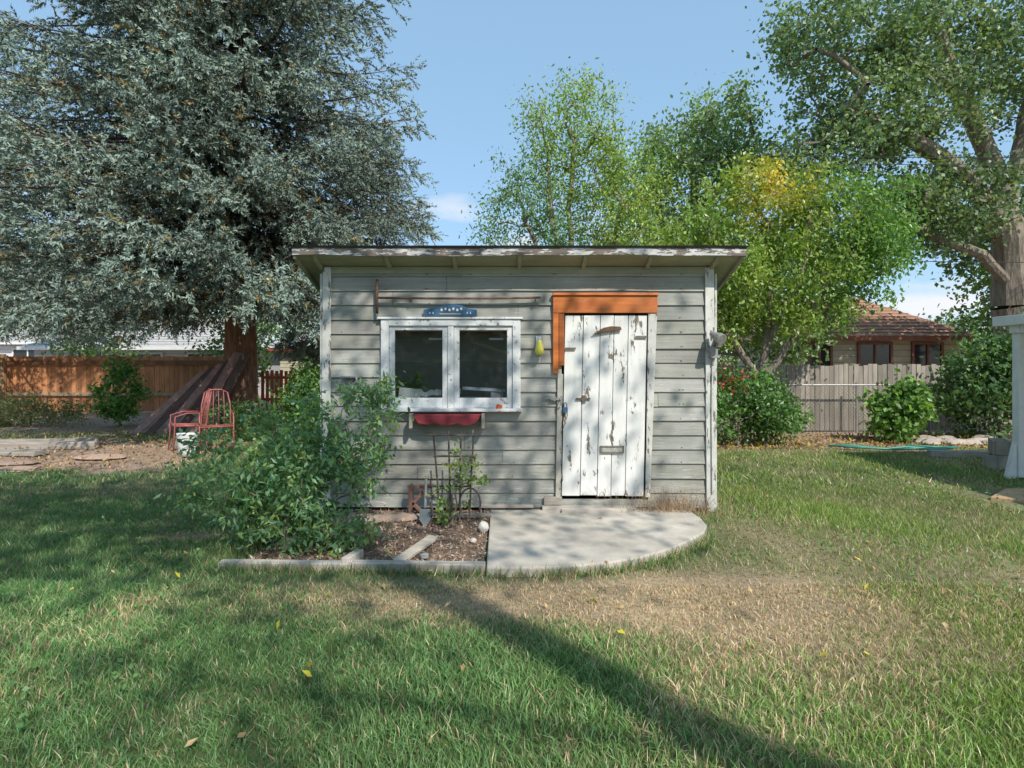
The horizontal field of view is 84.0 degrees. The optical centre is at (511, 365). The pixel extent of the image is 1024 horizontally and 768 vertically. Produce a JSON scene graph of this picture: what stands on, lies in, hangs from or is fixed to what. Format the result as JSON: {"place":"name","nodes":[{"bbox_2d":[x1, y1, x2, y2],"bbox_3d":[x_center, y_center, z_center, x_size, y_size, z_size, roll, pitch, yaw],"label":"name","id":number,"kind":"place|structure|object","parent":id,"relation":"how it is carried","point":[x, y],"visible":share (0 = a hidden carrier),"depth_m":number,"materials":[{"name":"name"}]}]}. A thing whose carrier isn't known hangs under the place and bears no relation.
{"place":"outdoors","nodes":[
{"label":"outdoors","id":0,"kind":"place"},
{"bbox_2d":[0,344,26,355],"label":"walls","id":1,"kind":"structure","parent":0,"point":[6,349],"depth_m":32.00,"materials":[{"name":"white paint"}]},
{"bbox_2d":[0,342,33,355],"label":"trim","id":2,"kind":"structure","parent":1,"relation":"attached to","point":[13,349],"depth_m":31.57,"materials":[{"name":"white wood"}]},
{"bbox_2d":[14,350,33,356],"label":"windows","id":3,"kind":"structure","parent":2,"relation":"attached to","point":[20,353],"depth_m":31.97,"materials":[{"name":"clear glass"}]},
{"bbox_2d":[0,316,218,341],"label":"roof","id":4,"kind":"structure","parent":1,"relation":"on","point":[21,340],"depth_m":32.18,"materials":[{"name":"grey"}]},
{"bbox_2d":[0,454,128,471],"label":"stepping stone","id":5,"kind":"object","parent":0,"point":[31,468],"visible":0.92,"depth_m":8.05,"materials":[{"name":"grey stone"}]},
{"bbox_2d":[34,349,279,394],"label":"walls","id":6,"kind":"structure","parent":0,"point":[275,366],"depth_m":25.00,"materials":[{"name":"grey paint"}]},
{"bbox_2d":[17,346,223,356],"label":"trim","id":7,"kind":"structure","parent":6,"relation":"attached to","point":[136,347],"depth_m":24.57,"materials":[{"name":"white wood"}]},
{"bbox_2d":[79,352,210,356],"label":"windows","id":8,"kind":"structure","parent":7,"relation":"attached to","point":[138,355],"depth_m":24.97,"materials":[{"name":"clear glass"}]},
{"bbox_2d":[23,319,282,348],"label":"roof","id":9,"kind":"structure","parent":6,"relation":"on","point":[163,341],"depth_m":25.54,"materials":[{"name":"grey"}]},
{"bbox_2d":[280,351,307,393],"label":"walls","id":10,"kind":"structure","parent":0,"point":[284,364],"depth_m":27.00,"materials":[{"name":"beige paint"}]},
{"bbox_2d":[0,393,1023,767],"bbox_3d":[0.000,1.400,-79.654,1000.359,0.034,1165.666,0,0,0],"label":"lawn ground","id":11,"kind":"structure","parent":0,"point":[106,429],"depth_m":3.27,"materials":[{"name":"green plant"}]},
{"bbox_2d":[0,388,94,427],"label":"weed clump","id":12,"kind":"object","parent":11,"relation":"on","point":[13,417],"visible":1,"depth_m":12.90,"materials":[{"name":"green plant"}]},
{"bbox_2d":[0,438,100,455],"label":"landscape timbers","id":13,"kind":"object","parent":11,"relation":"on","point":[34,445],"visible":0.92,"depth_m":9.48,"materials":[{"name":"grey wood"}]},
{"bbox_2d":[0,11,148,352],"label":"blue spruce tree","id":14,"kind":"object","parent":11,"relation":"on","point":[41,337],"visible":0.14,"depth_m":16.24,"materials":[{"name":"green plant"}]},
{"bbox_2d":[82,351,161,428],"bbox_3d":[-9.091,0.556,13.235,1.191,1.809,1.441,0,0,36],"label":"elm sapling","id":15,"kind":"object","parent":11,"relation":"on","point":[122,405],"visible":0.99,"depth_m":13.08,"materials":[{"name":"green plant"}]},
{"bbox_2d":[0,354,257,412],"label":"cedar fence","id":16,"kind":"object","parent":11,"relation":"on","point":[52,377],"visible":0.48,"depth_m":17.00,"materials":[{"name":"brown wood"}]},
{"bbox_2d":[175,432,198,456],"bbox_3d":[-5.020,1.215,8.795,0.310,0.350,0.316,0,0,0],"label":"white bucket","id":17,"kind":"object","parent":11,"relation":"on","point":[180,445],"visible":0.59,"depth_m":8.69,"materials":[{"name":"plastic"}]},
{"bbox_2d":[168,389,211,452],"bbox_3d":[-5.322,0.896,9.422,0.589,1.013,0.522,0,0,-38],"label":"metal garden chair","id":18,"kind":"object","parent":11,"relation":"on","point":[174,424],"visible":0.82,"depth_m":9.44,"materials":[{"name":"red metal"}]},
{"bbox_2d":[131,352,249,435],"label":"leaning boards","id":19,"kind":"object","parent":11,"relation":"on","point":[186,396],"visible":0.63,"depth_m":11.54,"materials":[{"name":"brown wood"}]},
{"bbox_2d":[198,389,234,454],"bbox_3d":[-4.797,0.896,9.231,0.522,1.013,0.589,0,0,-29],"label":"metal garden chair","id":20,"kind":"object","parent":11,"relation":"on","point":[230,425],"visible":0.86,"depth_m":9.37,"materials":[{"name":"red metal"}]},
{"bbox_2d":[0,0,447,433],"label":"blue spruce tree","id":21,"kind":"object","parent":11,"relation":"on","point":[192,266],"visible":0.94,"depth_m":9.77,"materials":[{"name":"green plant"}]},
{"bbox_2d":[192,395,287,442],"bbox_3d":[-5.071,1.100,10.574,1.786,1.098,1.182,0,0,0],"label":"shrub","id":22,"kind":"object","parent":11,"relation":"on","point":[241,407],"visible":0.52,"depth_m":10.49,"materials":[{"name":"green plant"}]},
{"bbox_2d":[244,417,319,466],"bbox_3d":[-2.888,1.095,7.830,1.468,0.824,1.148,0,0,-34],"label":"weed clump","id":23,"kind":"object","parent":11,"relation":"on","point":[311,440],"visible":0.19,"depth_m":7.62,"materials":[{"name":"green plant"}]},
{"bbox_2d":[261,370,318,410],"bbox_3d":[-4.500,0.740,17.035,6.000,1.220,0.070,0,0,0],"label":"picket fence","id":24,"kind":"object","parent":11,"relation":"on","point":[272,377],"visible":0.1,"depth_m":17.00,"materials":[{"name":"brown wood"}]},
{"bbox_2d":[267,356,319,429],"bbox_3d":[-3.794,0.703,10.579,1.433,1.778,1.452,0,0,-32],"label":"green shrub","id":25,"kind":"object","parent":11,"relation":"on","point":[301,379],"visible":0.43,"depth_m":10.40,"materials":[{"name":"green plant"}]},
{"bbox_2d":[218,559,485,573],"bbox_3d":[-1.100,1.380,3.900,1.845,0.080,0.080,0,0,2],"label":"bed edging timber","id":26,"kind":"object","parent":11,"relation":"on","point":[447,565],"visible":0.55,"depth_m":3.87,"materials":[{"name":"grey wood"}]},
{"bbox_2d":[271,130,439,378],"bbox_3d":[-3.888,-2.562,15.777,5.597,8.035,5.444,0,0,0],"label":"spruce tree","id":27,"kind":"object","parent":11,"relation":"on","point":[300,349],"visible":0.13,"depth_m":15.13,"materials":[{"name":"green plant"}]},
{"bbox_2d":[248,507,489,560],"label":"bark mulch","id":28,"kind":"object","parent":11,"relation":"on","point":[460,541],"visible":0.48,"depth_m":4.37,"materials":[{"name":"brown wood"}]},
{"bbox_2d":[152,364,416,559],"bbox_3d":[-1.708,0.744,4.400,1.878,1.566,1.046,0,0,0],"label":"ash sapling bush","id":29,"kind":"object","parent":28,"relation":"on","point":[308,519],"visible":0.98,"depth_m":4.27,"materials":[{"name":"green plant"}]},
{"bbox_2d":[325,512,417,525],"bbox_3d":[-1.278,1.346,4.974,0.929,0.080,0.384,0,0,-9],"label":"flagstone","id":30,"kind":"object","parent":28,"relation":"on","point":[395,516],"visible":0.53,"depth_m":4.96,"materials":[{"name":"stone"}]},
{"bbox_2d":[408,484,432,513],"bbox_3d":[-0.839,1.240,5.220,0.218,0.300,0.050,0,0,0],"label":"wooden bracket stand","id":31,"kind":"object","parent":28,"relation":"on","point":[411,502],"visible":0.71,"depth_m":5.20,"materials":[{"name":"brown wood"}]},
{"bbox_2d":[419,479,430,526],"bbox_3d":[-0.745,1.184,4.890,0.100,0.409,0.042,0,0,0],"label":"garden spade","id":32,"kind":"object","parent":28,"relation":"on","point":[424,516],"visible":0.94,"depth_m":4.87,"materials":[{"name":"grey metal"}]},
{"bbox_2d":[341,504,533,561],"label":"loose planks","id":33,"kind":"object","parent":28,"relation":"on","point":[414,549],"visible":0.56,"depth_m":4.29,"materials":[{"name":"grey wood"}]},
{"bbox_2d":[428,431,480,526],"bbox_3d":[-0.491,0.990,4.940,0.457,0.822,0.154,0,0,0],"label":"wire trellis","id":34,"kind":"object","parent":28,"relation":"on","point":[460,455],"visible":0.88,"depth_m":4.90,"materials":[{"name":"brown metal"}]},
{"bbox_2d":[421,521,488,558],"bbox_3d":[-0.379,1.340,4.373,0.169,0.100,0.852,0,0,29],"label":"white stone","id":35,"kind":"object","parent":28,"relation":"on","point":[483,526],"visible":0.99,"depth_m":4.67,"materials":[{"name":"white stone"}]},
{"bbox_2d":[427,439,489,524],"bbox_3d":[-0.450,1.036,4.887,0.560,0.828,0.364,0,0,0],"label":"rose bush","id":36,"kind":"object","parent":28,"relation":"on","point":[444,515],"visible":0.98,"depth_m":4.86,"materials":[{"name":"green plant"}]},
{"bbox_2d":[197,506,736,580],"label":"edge grass","id":37,"kind":"structure","parent":11,"relation":"on","point":[710,530],"depth_m":3.85,"materials":[{"name":"green plant"}]},
{"bbox_2d":[3,305,990,364],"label":"distant trees","id":38,"kind":"object","parent":11,"relation":"on","point":[949,314],"visible":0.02,"depth_m":42.64,"materials":[{"name":"green plant"}]},
{"bbox_2d":[0,430,1023,753],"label":"fallen leaves","id":39,"kind":"object","parent":11,"relation":"on","point":[728,446],"visible":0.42,"depth_m":9.46,"materials":[{"name":"brown plant"}]},
{"bbox_2d":[0,474,1023,727],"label":"clover patch","id":40,"kind":"object","parent":11,"relation":"on","point":[76,666],"visible":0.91,"depth_m":3.78,"materials":[{"name":"green plant"}]},
{"bbox_2d":[290,245,748,512],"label":"wooden shed","id":41,"kind":"structure","parent":11,"relation":"on","point":[610,387],"depth_m":5.38,"materials":[{"name":"paint"}]},
{"bbox_2d":[337,376,361,405],"bbox_3d":[-1.529,0.241,5.321,0.218,0.282,0.106,0,0,0],"label":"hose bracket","id":42,"kind":"object","parent":41,"relation":"attached to","point":[351,379],"visible":0.5,"depth_m":5.30,"materials":[{"name":"metal"}]},
{"bbox_2d":[409,413,484,428],"bbox_3d":[-0.602,0.512,5.303,0.695,0.135,0.135,0,0,0],"label":"shelf bracket","id":43,"kind":"object","parent":41,"relation":"attached to","point":[411,424],"visible":0.98,"depth_m":5.24,"materials":[{"name":"grey wood"}]},
{"bbox_2d":[413,413,480,425],"bbox_3d":[-0.600,0.503,5.300,0.620,0.104,0.140,0,0,0],"label":"valance","id":44,"kind":"object","parent":43,"relation":"attached to","point":[448,419],"depth_m":5.23,"materials":[{"name":"fabric"}]},
{"bbox_2d":[377,317,522,411],"bbox_3d":[-0.582,-0.013,5.342,1.364,0.886,0.105,0,0,0],"label":"window","id":45,"kind":"structure","parent":41,"relation":"in","point":[450,401],"depth_m":5.35,"materials":[{"name":"white paint"}]},
{"bbox_2d":[424,304,476,315],"bbox_3d":[-0.580,-0.518,5.343,0.500,0.113,0.025,0,0,0],"label":"welcome sign","id":46,"kind":"object","parent":41,"relation":"attached to","point":[451,310],"visible":1,"depth_m":5.33,"materials":[{"name":"blue paint"}]},
{"bbox_2d":[376,279,540,313],"bbox_3d":[-0.502,-0.645,5.346,1.545,0.321,0.088,0,0,0],"label":"hanging rake","id":47,"kind":"object","parent":41,"relation":"hanging from","point":[452,298],"visible":1,"depth_m":5.32,"materials":[{"name":"metal"}]},
{"bbox_2d":[535,336,543,354],"bbox_3d":[0.255,-0.190,5.317,0.084,0.180,0.116,0,0,0],"label":"trap","id":48,"kind":"object","parent":41,"relation":"attached to","point":[539,349],"depth_m":5.28,"materials":[{"name":"yellow plastic"}]},
{"bbox_2d":[544,293,658,496],"bbox_3d":[0.838,0.284,5.352,1.075,1.932,0.114,0,0,0],"label":"plank door","id":49,"kind":"structure","parent":41,"relation":"in","point":[603,357],"depth_m":5.37,"materials":[{"name":"white wood"}]},
{"bbox_2d":[711,366,712,492],"bbox_3d":[1.883,0.600,5.350,0.023,1.200,0.016,0,0,0],"label":"conduit pipe","id":50,"kind":"object","parent":41,"relation":"attached to","point":[711,429],"visible":1,"depth_m":5.34,"materials":[{"name":"grey metal"}]},
{"bbox_2d":[709,327,726,365],"bbox_3d":[1.902,-0.180,5.252,0.125,0.360,0.213,0,0,0],"label":"flood light","id":51,"kind":"object","parent":41,"relation":"attached to","point":[719,339],"visible":1,"depth_m":5.28,"materials":[{"name":"metal"}]},
{"bbox_2d":[37,189,1023,389],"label":"background trees","id":52,"kind":"object","parent":11,"relation":"on","point":[793,358],"visible":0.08,"depth_m":17.00,"materials":[{"name":"green plant"}]},
{"bbox_2d":[459,53,690,244],"bbox_3d":[1.460,-2.785,12.951,5.450,8.471,3.380,0,0,0],"label":"ash tree","id":53,"kind":"object","parent":11,"relation":"on","point":[608,189],"visible":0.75,"depth_m":12.72,"materials":[{"name":"green plant"}]},
{"bbox_2d":[486,510,706,576],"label":"concrete slab","id":54,"kind":"structure","parent":11,"relation":"on","point":[526,539],"depth_m":4.43,"materials":[{"name":"grey concrete"}]},
{"bbox_2d":[603,485,731,516],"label":"dry weeds","id":55,"kind":"object","parent":11,"relation":"on","point":[662,506],"visible":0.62,"depth_m":5.24,"materials":[{"name":"brown plant"}]},
{"bbox_2d":[583,50,822,287],"bbox_3d":[5.524,-3.623,16.547,7.332,10.146,4.674,0,0,0],"label":"elm tree","id":56,"kind":"object","parent":11,"relation":"on","point":[713,123],"visible":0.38,"depth_m":15.84,"materials":[{"name":"green plant"}]},
{"bbox_2d":[717,355,822,447],"bbox_3d":[4.115,0.703,10.058,2.626,1.836,1.862,0,0,0],"label":"rose shrub","id":57,"kind":"object","parent":11,"relation":"on","point":[766,407],"visible":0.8,"depth_m":9.71,"materials":[{"name":"green plant"}]},
{"bbox_2d":[631,136,937,441],"bbox_3d":[4.968,-1.468,10.728,5.904,5.837,3.228,0,0,0],"label":"boxelder tree","id":58,"kind":"object","parent":11,"relation":"on","point":[864,242],"visible":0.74,"depth_m":10.21,"materials":[{"name":"green plant"}]},
{"bbox_2d":[783,383,930,433],"bbox_3d":[7.100,0.876,11.713,3.050,1.052,0.063,0,0,0],"label":"chain link fence","id":59,"kind":"object","parent":11,"relation":"on","point":[856,409],"visible":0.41,"depth_m":11.70,"materials":[{"name":"metal"}]},
{"bbox_2d":[717,364,1011,430],"bbox_3d":[7.511,0.665,12.035,12.027,1.410,0.070,0,0,0],"label":"weathered picket fence","id":60,"kind":"object","parent":11,"relation":"on","point":[843,374],"visible":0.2,"depth_m":12.00,"materials":[{"name":"grey wood"}]},
{"bbox_2d":[745,0,1023,349],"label":"cottonwood tree","id":61,"kind":"object","parent":11,"relation":"on","point":[997,216],"visible":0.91,"depth_m":13.29,"materials":[{"name":"green plant"}]},
{"bbox_2d":[828,444,957,449],"bbox_3d":[6.253,1.329,9.251,1.976,0.064,0.420,0,0,3],"label":"green garden hose","id":62,"kind":"object","parent":11,"relation":"on","point":[916,447],"visible":0.95,"depth_m":9.21,"materials":[{"name":"green rubber"}]},
{"bbox_2d":[854,368,949,444],"bbox_3d":[6.991,0.831,10.322,1.474,1.573,1.296,0,0,22],"label":"mulberry bush","id":63,"kind":"object","parent":11,"relation":"on","point":[901,409],"visible":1,"depth_m":10.10,"materials":[{"name":"green plant"}]},
{"bbox_2d":[911,434,996,446],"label":"garden stones","id":64,"kind":"object","parent":11,"relation":"on","point":[951,440],"visible":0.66,"depth_m":9.99,"materials":[{"name":"grey stone"}]},
{"bbox_2d":[927,450,989,457],"bbox_3d":[7.404,1.350,8.735,2.002,0.100,0.687,0,0,0],"label":"lumber pile","id":65,"kind":"object","parent":11,"relation":"on","point":[957,453],"visible":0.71,"depth_m":8.65,"materials":[{"name":"grey wood"}]},
{"bbox_2d":[919,295,1023,439],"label":"lilac bush","id":66,"kind":"object","parent":11,"relation":"on","point":[970,373],"visible":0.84,"depth_m":10.62,"materials":[{"name":"green plant"}]},
{"bbox_2d":[982,438,1011,469],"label":"cinder blocks","id":67,"kind":"object","parent":11,"relation":"on","point":[996,457],"depth_m":7.64,"materials":[{"name":"concrete"}]},
{"bbox_2d":[990,488,1023,502],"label":"patio slab","id":68,"kind":"structure","parent":11,"relation":"on","point":[1012,493],"depth_m":6.00,"materials":[{"name":"concrete"}]},
{"bbox_2d":[992,314,1023,478],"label":"white porch","id":69,"kind":"object","parent":11,"relation":"on","point":[1014,468],"visible":0.91,"depth_m":7.02,"materials":[{"name":"wood"}]},
{"bbox_2d":[0,0,1023,364],"label":"sky","id":70,"kind":"structure","parent":0,"point":[475,51],"materials":[{"name":"blue"}]},
{"bbox_2d":[736,340,960,406],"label":"walls","id":71,"kind":"structure","parent":0,"point":[843,353],"depth_m":19.00,"materials":[{"name":"beige paint"}]},
{"bbox_2d":[740,298,972,342],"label":"roof","id":72,"kind":"structure","parent":71,"relation":"on","point":[896,323],"depth_m":19.32,"materials":[{"name":"brown tile"}]},
{"bbox_2d":[798,336,974,374],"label":"trim","id":73,"kind":"structure","parent":71,"relation":"attached to","point":[875,344],"depth_m":18.93,"materials":[{"name":"brown wood"}]},
{"bbox_2d":[810,345,940,372],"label":"windows","id":74,"kind":"structure","parent":73,"relation":"attached to","point":[867,354],"depth_m":18.97,"materials":[{"name":"black glass"}]},
{"bbox_2d":[679,153,1023,262],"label":"power lines","id":75,"kind":"object","parent":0,"point":[888,164],"visible":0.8,"depth_m":11.89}
]}

